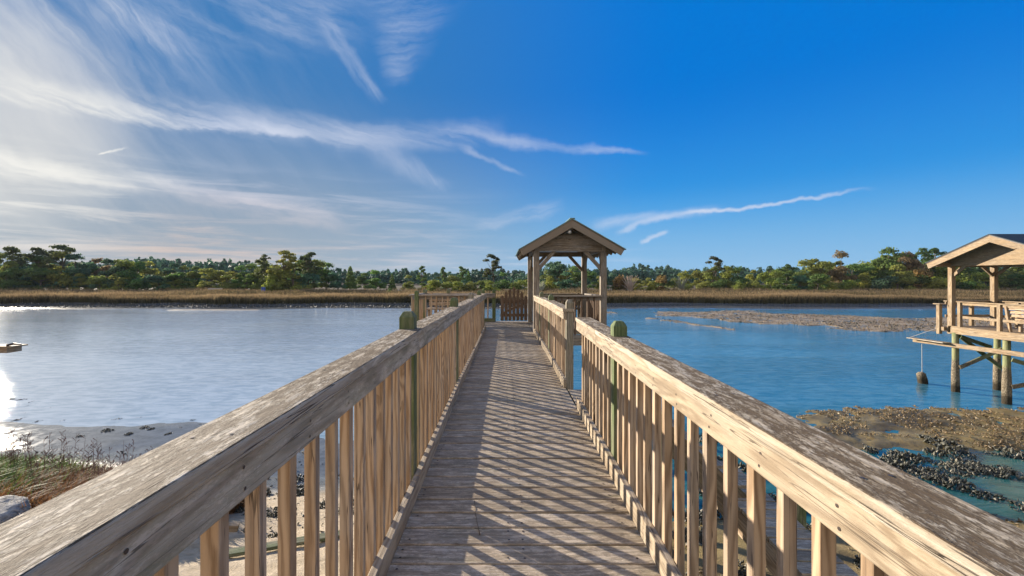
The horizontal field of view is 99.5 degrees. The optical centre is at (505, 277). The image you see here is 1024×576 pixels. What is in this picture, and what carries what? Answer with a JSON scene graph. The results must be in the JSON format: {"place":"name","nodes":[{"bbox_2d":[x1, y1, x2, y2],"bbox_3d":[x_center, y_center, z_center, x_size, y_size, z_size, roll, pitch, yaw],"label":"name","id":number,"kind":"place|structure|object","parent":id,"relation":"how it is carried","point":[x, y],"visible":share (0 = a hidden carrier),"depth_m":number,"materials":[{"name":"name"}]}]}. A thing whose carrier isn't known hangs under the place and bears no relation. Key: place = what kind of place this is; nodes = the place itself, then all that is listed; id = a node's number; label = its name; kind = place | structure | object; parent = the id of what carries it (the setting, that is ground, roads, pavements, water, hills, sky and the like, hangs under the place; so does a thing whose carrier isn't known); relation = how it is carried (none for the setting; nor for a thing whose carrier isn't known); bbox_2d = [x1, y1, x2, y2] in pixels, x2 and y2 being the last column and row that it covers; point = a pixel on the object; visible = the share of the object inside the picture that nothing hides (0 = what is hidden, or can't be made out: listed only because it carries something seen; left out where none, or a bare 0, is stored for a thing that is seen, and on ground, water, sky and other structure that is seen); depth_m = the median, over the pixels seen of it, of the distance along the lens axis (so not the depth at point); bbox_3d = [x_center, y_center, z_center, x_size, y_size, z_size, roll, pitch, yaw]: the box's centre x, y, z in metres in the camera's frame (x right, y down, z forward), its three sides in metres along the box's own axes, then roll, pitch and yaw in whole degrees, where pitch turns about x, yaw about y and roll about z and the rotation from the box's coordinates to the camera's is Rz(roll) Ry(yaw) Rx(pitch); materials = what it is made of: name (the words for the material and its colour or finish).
{"place":"outdoors","nodes":[
{"label":"outdoors","id":0,"kind":"place"},
{"bbox_2d":[0,451,268,517],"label":"shore grass","id":1,"kind":"structure","parent":0,"point":[36,488],"depth_m":6.55,"materials":[{"name":"green plant"}]},
{"bbox_2d":[0,308,1023,524],"bbox_3d":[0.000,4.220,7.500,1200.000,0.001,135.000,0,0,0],"label":"water","id":2,"kind":"structure","parent":0,"point":[89,367],"depth_m":21.73,"materials":[{"name":"blue liquid"}]},
{"bbox_2d":[0,343,27,352],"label":"boat","id":3,"kind":"object","parent":2,"relation":"in","point":[10,347],"visible":1,"depth_m":12.02,"materials":[{"name":"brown wood"}]},
{"bbox_2d":[929,460,972,476],"bbox_3d":[9.800,4.185,9.513,0.677,0.168,0.866,0,0,37],"label":"oyster clump","id":4,"kind":"object","parent":2,"relation":"on","point":[942,467],"visible":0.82,"depth_m":9.51,"materials":[{"name":"grey stone"}]},
{"bbox_2d":[906,234,1023,404],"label":"pavilion","id":5,"kind":"structure","parent":2,"relation":"in","point":[993,252],"depth_m":15.66,"materials":[{"name":"brown wood"}]},
{"bbox_2d":[1004,306,1023,331],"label":"bench","id":6,"kind":"object","parent":5,"relation":"on","point":[1008,315],"visible":0.98,"depth_m":14.41,"materials":[{"name":"brown wood"}]},
{"bbox_2d":[943,460,993,478],"bbox_3d":[10.056,4.176,9.474,0.583,0.187,0.843,0,0,-31],"label":"oyster clump","id":7,"kind":"object","parent":2,"relation":"on","point":[957,464],"visible":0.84,"depth_m":9.43,"materials":[{"name":"grey stone"}]},
{"bbox_2d":[0,282,1023,575],"bbox_3d":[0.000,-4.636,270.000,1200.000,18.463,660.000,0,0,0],"label":"ground","id":8,"kind":"structure","parent":0,"point":[114,442],"depth_m":11.70,"materials":[{"name":"brown soil"}]},
{"bbox_2d":[0,253,20,286],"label":"tree","id":9,"kind":"object","parent":8,"relation":"on","point":[8,264],"visible":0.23,"depth_m":109.95,"materials":[{"name":"green plant"}]},
{"bbox_2d":[0,271,21,289],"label":"marsh shrub","id":10,"kind":"object","parent":8,"relation":"on","point":[6,284],"visible":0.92,"depth_m":102.06,"materials":[{"name":"green plant"}]},
{"bbox_2d":[0,264,28,281],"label":"tree","id":11,"kind":"object","parent":8,"relation":"on","point":[16,275],"visible":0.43,"depth_m":108.73,"materials":[{"name":"green plant"}]},
{"bbox_2d":[0,245,29,269],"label":"pine tree","id":12,"kind":"object","parent":8,"relation":"on","point":[13,250],"visible":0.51,"depth_m":116.25,"materials":[{"name":"green plant"}]},
{"bbox_2d":[0,495,31,523],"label":"boulder","id":13,"kind":"object","parent":8,"relation":"on","point":[10,506],"visible":0.52,"depth_m":5.26,"materials":[{"name":"stone"}]},
{"bbox_2d":[8,266,45,288],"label":"marsh shrub","id":14,"kind":"object","parent":8,"relation":"on","point":[27,279],"visible":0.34,"depth_m":105.90,"materials":[{"name":"green plant"}]},
{"bbox_2d":[16,247,50,268],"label":"pine tree","id":15,"kind":"object","parent":8,"relation":"on","point":[38,251],"visible":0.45,"depth_m":114.91,"materials":[{"name":"green plant"}]},
{"bbox_2d":[16,268,58,289],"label":"marsh shrub","id":16,"kind":"object","parent":8,"relation":"on","point":[41,272],"visible":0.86,"depth_m":104.35,"materials":[{"name":"green plant"}]},
{"bbox_2d":[38,251,71,288],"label":"tree","id":17,"kind":"object","parent":8,"relation":"on","point":[58,268],"visible":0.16,"depth_m":113.19,"materials":[{"name":"green plant"}]},
{"bbox_2d":[44,270,72,289],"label":"marsh shrub","id":18,"kind":"object","parent":8,"relation":"on","point":[66,280],"visible":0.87,"depth_m":106.49,"materials":[{"name":"green plant"}]},
{"bbox_2d":[40,244,81,289],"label":"pine tree","id":19,"kind":"object","parent":8,"relation":"on","point":[50,259],"visible":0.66,"depth_m":114.28,"materials":[{"name":"green plant"}]},
{"bbox_2d":[45,253,97,288],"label":"tree","id":20,"kind":"object","parent":8,"relation":"on","point":[84,267],"visible":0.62,"depth_m":110.17,"materials":[{"name":"green plant"}]},
{"bbox_2d":[0,429,151,479],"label":"seed stalks","id":21,"kind":"object","parent":8,"relation":"on","point":[45,452],"visible":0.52,"depth_m":7.21,"materials":[{"name":"beige plant"}]},
{"bbox_2d":[68,273,89,289],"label":"marsh shrub","id":22,"kind":"object","parent":8,"relation":"on","point":[82,280],"visible":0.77,"depth_m":107.70,"materials":[{"name":"green plant"}]},
{"bbox_2d":[86,275,108,289],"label":"marsh shrub","id":23,"kind":"object","parent":8,"relation":"on","point":[97,280],"visible":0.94,"depth_m":102.32,"materials":[{"name":"green plant"}]},
{"bbox_2d":[87,258,125,288],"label":"tree","id":24,"kind":"object","parent":8,"relation":"on","point":[112,270],"visible":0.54,"depth_m":109.47,"materials":[{"name":"green plant"}]},
{"bbox_2d":[106,273,129,290],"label":"marsh shrub","id":25,"kind":"object","parent":8,"relation":"on","point":[118,282],"visible":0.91,"depth_m":101.55,"materials":[{"name":"green plant"}]},
{"bbox_2d":[105,259,136,288],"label":"tree","id":26,"kind":"object","parent":8,"relation":"on","point":[127,264],"visible":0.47,"depth_m":110.94,"materials":[{"name":"green plant"}]},
{"bbox_2d":[115,261,153,287],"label":"tree","id":27,"kind":"object","parent":8,"relation":"on","point":[139,266],"visible":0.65,"depth_m":109.67,"materials":[{"name":"green plant"}]},
{"bbox_2d":[125,276,152,289],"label":"marsh shrub","id":28,"kind":"object","parent":8,"relation":"on","point":[136,283],"visible":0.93,"depth_m":102.87,"materials":[{"name":"green plant"}]},
{"bbox_2d":[137,261,158,288],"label":"tree","id":29,"kind":"object","parent":8,"relation":"on","point":[147,271],"visible":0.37,"depth_m":119.50,"materials":[{"name":"green plant"}]},
{"bbox_2d":[141,274,172,290],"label":"marsh shrub","id":30,"kind":"object","parent":8,"relation":"on","point":[156,279],"visible":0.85,"depth_m":100.99,"materials":[{"name":"green plant"}]},
{"bbox_2d":[164,272,195,289],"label":"oak tree","id":31,"kind":"object","parent":8,"relation":"on","point":[174,276],"visible":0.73,"depth_m":104.69,"materials":[{"name":"green plant"}]},
{"bbox_2d":[195,268,225,286],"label":"tree","id":32,"kind":"object","parent":8,"relation":"on","point":[209,272],"visible":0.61,"depth_m":110.06,"materials":[{"name":"green plant"}]},
{"bbox_2d":[212,274,240,290],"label":"oak tree","id":33,"kind":"object","parent":8,"relation":"on","point":[229,285],"visible":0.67,"depth_m":103.46,"materials":[{"name":"green plant"}]},
{"bbox_2d":[235,271,256,288],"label":"oak tree","id":34,"kind":"object","parent":8,"relation":"on","point":[249,279],"visible":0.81,"depth_m":109.47,"materials":[{"name":"green plant"}]},
{"bbox_2d":[254,254,270,277],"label":"pine tree","id":35,"kind":"object","parent":8,"relation":"on","point":[263,264],"visible":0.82,"depth_m":105.33,"materials":[{"name":"green plant"}]},
{"bbox_2d":[0,301,527,307],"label":"bank shells","id":36,"kind":"object","parent":8,"relation":"on","point":[171,305],"visible":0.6,"depth_m":62.65},
{"bbox_2d":[260,273,289,291],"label":"shrub","id":37,"kind":"object","parent":8,"relation":"on","point":[268,284],"visible":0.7,"depth_m":100.27,"materials":[{"name":"green plant"}]},
{"bbox_2d":[266,250,297,289],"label":"pine tree","id":38,"kind":"object","parent":8,"relation":"on","point":[291,257],"visible":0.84,"depth_m":103.05,"materials":[{"name":"green plant"}]},
{"bbox_2d":[229,530,339,557],"bbox_3d":[-2.600,3.096,5.025,1.322,0.126,0.120,0,0,-25],"label":"loose board","id":39,"kind":"object","parent":8,"relation":"on","point":[240,551],"depth_m":4.95,"materials":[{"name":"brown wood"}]},
{"bbox_2d":[271,263,311,290],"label":"oak tree","id":40,"kind":"object","parent":8,"relation":"on","point":[290,285],"visible":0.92,"depth_m":101.68,"materials":[{"name":"green plant"}]},
{"bbox_2d":[294,273,320,289],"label":"marsh shrub","id":41,"kind":"object","parent":8,"relation":"on","point":[305,279],"visible":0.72,"depth_m":103.34,"materials":[{"name":"green plant"}]},
{"bbox_2d":[295,252,323,282],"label":"pine tree","id":42,"kind":"object","parent":8,"relation":"on","point":[306,258],"visible":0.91,"depth_m":104.58,"materials":[{"name":"green plant"}]},
{"bbox_2d":[299,259,328,287],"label":"tree","id":43,"kind":"object","parent":8,"relation":"on","point":[317,262],"visible":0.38,"depth_m":114.16,"materials":[{"name":"green plant"}]},
{"bbox_2d":[317,262,332,288],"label":"tree","id":44,"kind":"object","parent":8,"relation":"on","point":[324,272],"visible":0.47,"depth_m":119.99,"materials":[{"name":"green plant"}]},
{"bbox_2d":[327,267,347,289],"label":"tree","id":45,"kind":"object","parent":8,"relation":"on","point":[334,284],"visible":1,"depth_m":115.18,"materials":[{"name":"green plant"}]},
{"bbox_2d":[343,266,358,288],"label":"tree","id":46,"kind":"object","parent":8,"relation":"on","point":[350,283],"visible":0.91,"depth_m":116.80,"materials":[{"name":"green plant"}]},
{"bbox_2d":[363,270,386,288],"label":"tree","id":47,"kind":"object","parent":8,"relation":"on","point":[374,283],"visible":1,"depth_m":114.40,"materials":[{"name":"green plant"}]},
{"bbox_2d":[482,254,502,284],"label":"pine tree","id":48,"kind":"object","parent":8,"relation":"on","point":[494,266],"visible":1,"depth_m":110.95,"materials":[{"name":"green plant"}]},
{"bbox_2d":[1,256,1001,284],"bbox_3d":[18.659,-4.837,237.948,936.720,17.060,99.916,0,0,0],"label":"forest","id":49,"kind":"object","parent":8,"relation":"on","point":[641,272],"visible":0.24,"depth_m":200.41,"materials":[{"name":"foliage"},{"name":"bark"}]},
{"bbox_2d":[0,286,1023,303],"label":"marsh grass","id":50,"kind":"structure","parent":8,"relation":"on","point":[353,295],"depth_m":66.80,"materials":[{"name":"plant"}]},
{"bbox_2d":[386,321,660,575],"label":"pier","id":51,"kind":"structure","parent":8,"relation":"on","point":[517,458],"depth_m":2.68,"materials":[{"name":"brown wood"}]},
{"bbox_2d":[0,289,485,575],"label":"railing","id":52,"kind":"object","parent":51,"relation":"attached to","point":[156,511],"visible":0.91,"depth_m":1.14,"materials":[{"name":"brown wood"}]},
{"bbox_2d":[408,293,424,319],"bbox_3d":[-2.423,0.941,11.950,0.142,0.993,1.595,0,0,0],"label":"railing","id":53,"kind":"object","parent":51,"relation":"attached to","point":[420,307],"visible":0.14,"depth_m":12.20,"materials":[{"name":"wood"}]},
{"bbox_2d":[414,291,476,320],"bbox_3d":[-1.458,0.989,10.982,1.670,1.301,0.152,0,0,0],"label":"railing","id":54,"kind":"object","parent":51,"relation":"attached to","point":[417,296],"visible":0.44,"depth_m":10.97,"materials":[{"name":"wood"}]},
{"bbox_2d":[426,293,476,316],"bbox_3d":[-1.500,0.890,12.440,1.450,0.873,0.620,0,0,0],"label":"bench","id":55,"kind":"object","parent":51,"relation":"on","point":[433,308],"visible":0.27,"depth_m":12.61,"materials":[{"name":"brown wood"}]},
{"bbox_2d":[423,289,495,321],"bbox_3d":[-1.370,0.994,12.925,2.160,1.292,0.147,0,0,0],"label":"railing","id":56,"kind":"object","parent":51,"relation":"attached to","point":[492,295],"visible":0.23,"depth_m":12.90,"materials":[{"name":"wood"}]},
{"bbox_2d":[534,292,574,390],"bbox_3d":[0.749,0.955,7.695,0.170,1.371,5.046,0,0,0],"label":"railing","id":57,"kind":"object","parent":51,"relation":"attached to","point":[553,331],"visible":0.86,"depth_m":6.08,"materials":[{"name":"brown wood"}]},
{"bbox_2d":[575,317,1023,575],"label":"railing","id":58,"kind":"object","parent":51,"relation":"attached to","point":[883,518],"visible":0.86,"depth_m":1.26,"materials":[{"name":"brown wood"}]},
{"bbox_2d":[544,261,569,287],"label":"oak tree","id":59,"kind":"object","parent":8,"relation":"on","point":[556,267],"visible":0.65,"depth_m":110.97,"materials":[{"name":"green plant"}]},
{"bbox_2d":[555,271,578,289],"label":"marsh shrub","id":60,"kind":"object","parent":8,"relation":"on","point":[565,284],"visible":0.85,"depth_m":105.15,"materials":[{"name":"green plant"}]},
{"bbox_2d":[515,218,625,345],"bbox_3d":[1.545,1.774,11.625,2.492,6.291,3.320,0,0,0],"label":"gazebo","id":61,"kind":"object","parent":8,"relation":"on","point":[583,242],"visible":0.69,"depth_m":10.30,"materials":[{"name":"brown wood"}]},
{"bbox_2d":[500,287,527,320],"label":"picket gate","id":62,"kind":"structure","parent":61,"relation":"attached to","point":[513,300],"depth_m":12.80,"materials":[{"name":"brown wood"}]},
{"bbox_2d":[544,294,601,334],"bbox_3d":[1.550,1.018,10.277,1.455,1.243,0.142,0,0,0],"label":"railing","id":63,"kind":"object","parent":61,"relation":"attached to","point":[581,298],"visible":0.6,"depth_m":10.27,"materials":[{"name":"wood"}]},
{"bbox_2d":[584,293,599,321],"bbox_3d":[2.393,0.945,11.600,0.142,0.990,2.295,0,0,0],"label":"railing","id":64,"kind":"object","parent":61,"relation":"attached to","point":[597,310],"visible":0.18,"depth_m":11.62,"materials":[{"name":"wood"}]},
{"bbox_2d":[569,266,590,287],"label":"tree","id":65,"kind":"object","parent":8,"relation":"on","point":[576,278],"visible":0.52,"depth_m":112.94,"materials":[{"name":"green plant"}]},
{"bbox_2d":[611,275,626,290],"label":"shrub","id":66,"kind":"object","parent":8,"relation":"on","point":[618,282],"visible":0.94,"depth_m":102.75,"materials":[{"name":"brown plant"}]},
{"bbox_2d":[568,390,746,539],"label":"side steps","id":67,"kind":"structure","parent":8,"relation":"on","point":[573,394],"depth_m":4.38,"materials":[{"name":"brown wood"}]},
{"bbox_2d":[702,266,724,287],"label":"oak tree","id":68,"kind":"object","parent":8,"relation":"on","point":[710,275],"visible":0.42,"depth_m":106.99,"materials":[{"name":"green plant"}]},
{"bbox_2d":[704,256,725,280],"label":"pine tree","id":69,"kind":"object","parent":8,"relation":"on","point":[719,264],"visible":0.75,"depth_m":109.22,"materials":[{"name":"green plant"}]},
{"bbox_2d":[719,266,739,285],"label":"tree","id":70,"kind":"object","parent":8,"relation":"on","point":[727,275],"visible":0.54,"depth_m":112.60,"materials":[{"name":"green plant"}]},
{"bbox_2d":[757,270,785,288],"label":"tree","id":71,"kind":"object","parent":8,"relation":"on","point":[771,275],"visible":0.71,"depth_m":109.84,"materials":[{"name":"green plant"}]},
{"bbox_2d":[699,461,858,575],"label":"boardwalk","id":72,"kind":"structure","parent":8,"relation":"on","point":[804,551],"depth_m":3.80,"materials":[{"name":"grey wood"}]},
{"bbox_2d":[771,274,800,290],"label":"marsh shrub","id":73,"kind":"object","parent":8,"relation":"on","point":[786,287],"visible":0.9,"depth_m":101.74,"materials":[{"name":"green plant"}]},
{"bbox_2d":[788,269,814,287],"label":"tree","id":74,"kind":"object","parent":8,"relation":"on","point":[807,275],"visible":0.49,"depth_m":108.71,"materials":[{"name":"green plant"}]},
{"bbox_2d":[791,274,811,290],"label":"marsh shrub","id":75,"kind":"object","parent":8,"relation":"on","point":[803,278],"visible":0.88,"depth_m":105.73,"materials":[{"name":"green plant"}]},
{"bbox_2d":[797,258,833,289],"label":"oak tree","id":76,"kind":"object","parent":8,"relation":"on","point":[818,267],"visible":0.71,"depth_m":109.81,"materials":[{"name":"green plant"}]},
{"bbox_2d":[807,274,828,290],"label":"marsh shrub","id":77,"kind":"object","parent":8,"relation":"on","point":[818,278],"visible":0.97,"depth_m":102.15,"materials":[{"name":"green plant"}]},
{"bbox_2d":[612,309,1023,331],"bbox_3d":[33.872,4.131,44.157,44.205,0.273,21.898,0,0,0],"label":"oyster bed","id":78,"kind":"object","parent":8,"relation":"on","point":[919,328],"visible":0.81,"depth_m":40.91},
{"bbox_2d":[824,250,859,286],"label":"oak tree","id":79,"kind":"object","parent":8,"relation":"on","point":[838,276],"visible":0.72,"depth_m":111.42,"materials":[{"name":"brown plant"}]},
{"bbox_2d":[850,272,873,289],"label":"marsh shrub","id":80,"kind":"object","parent":8,"relation":"on","point":[865,282],"visible":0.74,"depth_m":106.28,"materials":[{"name":"green plant"}]},
{"bbox_2d":[850,264,877,276],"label":"tree","id":81,"kind":"object","parent":8,"relation":"on","point":[866,269],"visible":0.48,"depth_m":114.85,"materials":[{"name":"green plant"}]},
{"bbox_2d":[869,276,899,289],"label":"marsh shrub","id":82,"kind":"object","parent":8,"relation":"on","point":[883,283],"visible":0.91,"depth_m":100.23,"materials":[{"name":"green plant"}]},
{"bbox_2d":[868,247,913,285],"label":"oak tree","id":83,"kind":"object","parent":8,"relation":"on","point":[885,262],"visible":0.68,"depth_m":112.40,"materials":[{"name":"green plant"}]},
{"bbox_2d":[880,451,923,464],"bbox_3d":[9.128,4.165,10.005,0.752,0.221,0.587,0,0,29],"label":"oyster clump","id":84,"kind":"object","parent":8,"relation":"on","point":[897,457],"visible":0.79,"depth_m":10.00,"materials":[{"name":"grey stone"}]},
{"bbox_2d":[889,264,918,289],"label":"marsh shrub","id":85,"kind":"object","parent":8,"relation":"on","point":[906,277],"visible":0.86,"depth_m":100.74,"materials":[{"name":"green plant"}]},
{"bbox_2d":[895,251,923,285],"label":"oak tree","id":86,"kind":"object","parent":8,"relation":"on","point":[909,263],"visible":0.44,"depth_m":110.68,"materials":[{"name":"brown plant"}]},
{"bbox_2d":[886,449,932,462],"bbox_3d":[9.470,4.177,10.173,0.820,0.194,0.556,0,0,42],"label":"oyster clump","id":87,"kind":"object","parent":8,"relation":"on","point":[919,457],"visible":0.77,"depth_m":10.11,"materials":[{"name":"grey stone"}]},
{"bbox_2d":[797,405,1023,451],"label":"shell litter","id":88,"kind":"object","parent":8,"relation":"on","point":[993,428],"visible":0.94,"depth_m":12.35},
{"bbox_2d":[900,275,931,288],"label":"marsh shrub","id":89,"kind":"object","parent":8,"relation":"on","point":[922,280],"visible":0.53,"depth_m":101.90,"materials":[{"name":"green plant"}]},
{"bbox_2d":[902,266,933,290],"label":"shrub","id":90,"kind":"object","parent":8,"relation":"on","point":[924,272],"visible":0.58,"depth_m":102.58,"materials":[{"name":"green plant"}]},
{"bbox_2d":[911,247,936,275],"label":"pine tree","id":91,"kind":"object","parent":8,"relation":"on","point":[924,251],"visible":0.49,"depth_m":113.16,"materials":[{"name":"green plant"}]},
{"bbox_2d":[918,277,947,289],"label":"marsh shrub","id":92,"kind":"object","parent":8,"relation":"on","point":[938,283],"visible":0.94,"depth_m":100.29,"materials":[{"name":"green plant"}]},
{"bbox_2d":[915,433,966,452],"bbox_3d":[10.941,4.109,10.885,0.785,0.208,1.041,0,0,-6],"label":"oyster clump","id":93,"kind":"object","parent":8,"relation":"on","point":[942,442],"visible":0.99,"depth_m":10.75,"materials":[{"name":"grey stone"}]},
{"bbox_2d":[922,446,972,461],"bbox_3d":[10.393,4.146,10.193,0.795,0.255,0.721,0,0,17],"label":"oyster clump","id":94,"kind":"object","parent":8,"relation":"on","point":[941,453],"visible":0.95,"depth_m":10.23,"materials":[{"name":"grey stone"}]},
{"bbox_2d":[932,267,965,279],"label":"tree","id":95,"kind":"object","parent":8,"relation":"on","point":[941,272],"visible":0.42,"depth_m":110.77,"materials":[{"name":"green plant"}]},
{"bbox_2d":[921,475,983,494],"bbox_3d":[9.119,4.166,8.784,0.760,0.217,0.832,0,0,-17],"label":"oyster clump","id":96,"kind":"object","parent":8,"relation":"on","point":[962,484],"visible":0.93,"depth_m":8.73,"materials":[{"name":"grey stone"}]},
{"bbox_2d":[956,273,986,289],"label":"shrub","id":97,"kind":"object","parent":8,"relation":"on","point":[961,278],"visible":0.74,"depth_m":102.05,"materials":[{"name":"green plant"}]},
{"bbox_2d":[970,271,999,289],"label":"marsh shrub","id":98,"kind":"object","parent":8,"relation":"on","point":[985,277],"visible":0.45,"depth_m":106.86,"materials":[{"name":"green plant"}]},
{"bbox_2d":[967,489,1006,501],"bbox_3d":[9.260,4.198,8.352,0.622,0.146,0.463,0,0,0],"label":"oyster clump","id":99,"kind":"object","parent":8,"relation":"on","point":[996,496],"visible":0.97,"depth_m":8.31,"materials":[{"name":"grey stone"}]},
{"bbox_2d":[980,465,1023,480],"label":"oyster clump","id":100,"kind":"object","parent":8,"relation":"on","point":[1007,473],"visible":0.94,"depth_m":9.24,"materials":[{"name":"grey stone"}]},
{"bbox_2d":[987,276,1023,289],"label":"marsh shrub","id":101,"kind":"object","parent":8,"relation":"on","point":[1003,282],"visible":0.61,"depth_m":105.46,"materials":[{"name":"green plant"}]},
{"bbox_2d":[993,445,1023,460],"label":"oyster clump","id":102,"kind":"object","parent":8,"relation":"on","point":[1004,452],"visible":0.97,"depth_m":10.28,"materials":[{"name":"grey stone"}]},
{"bbox_2d":[1007,269,1023,289],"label":"marsh shrub","id":103,"kind":"object","parent":8,"relation":"on","point":[1017,276],"visible":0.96,"depth_m":102.92,"materials":[{"name":"green plant"}]},
{"bbox_2d":[0,0,1023,274],"label":"sky","id":104,"kind":"structure","parent":0,"point":[365,136],"materials":[{"name":"blue"}]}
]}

